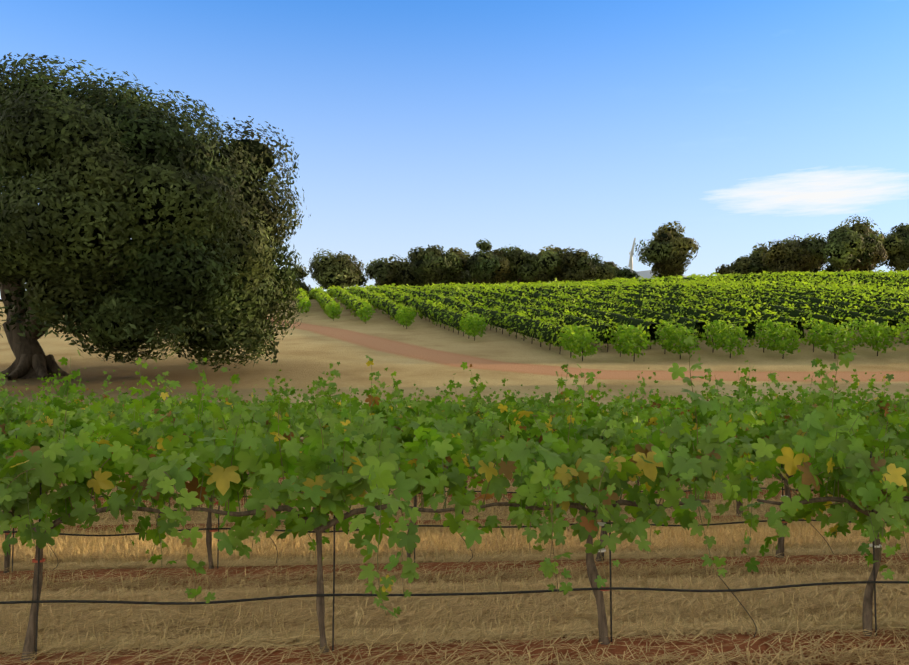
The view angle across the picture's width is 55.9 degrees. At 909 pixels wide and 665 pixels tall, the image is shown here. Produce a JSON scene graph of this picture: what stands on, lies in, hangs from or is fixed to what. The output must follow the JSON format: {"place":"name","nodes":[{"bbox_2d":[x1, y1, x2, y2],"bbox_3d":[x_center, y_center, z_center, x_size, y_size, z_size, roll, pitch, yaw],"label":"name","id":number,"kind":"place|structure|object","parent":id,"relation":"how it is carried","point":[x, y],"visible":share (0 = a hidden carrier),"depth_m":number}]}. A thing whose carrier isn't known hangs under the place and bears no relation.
{"place":"outdoors","nodes":[
{"label":"outdoors","id":0,"kind":"place"},
{"bbox_2d":[0,335,908,661],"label":"vine","id":1,"kind":"object","parent":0,"point":[406,463],"depth_m":5.91},
{"bbox_2d":[0,270,908,664],"bbox_3d":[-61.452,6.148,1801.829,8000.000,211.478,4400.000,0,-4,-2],"label":"ground","id":2,"kind":"structure","parent":0,"point":[426,356],"depth_m":37.52},
{"bbox_2d":[0,52,310,380],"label":"oak","id":3,"kind":"object","parent":2,"relation":"on","point":[194,163],"depth_m":33.86},
{"bbox_2d":[0,472,908,664],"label":"dry grass","id":4,"kind":"structure","parent":2,"relation":"on","point":[675,611],"depth_m":7.23},
{"bbox_2d":[0,435,908,659],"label":"vineyard trellis","id":5,"kind":"object","parent":2,"relation":"on","point":[602,588],"visible":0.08,"depth_m":5.88},
{"bbox_2d":[280,269,908,361],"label":"vineyard","id":6,"kind":"object","parent":2,"relation":"on","point":[629,343],"depth_m":61.36},
{"bbox_2d":[628,238,635,272],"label":"wind machine","id":7,"kind":"object","parent":2,"relation":"on","point":[630,265],"visible":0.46,"depth_m":208.29},
{"bbox_2d":[0,0,908,298],"label":"sky","id":8,"kind":"structure","parent":0,"point":[592,126]}
]}

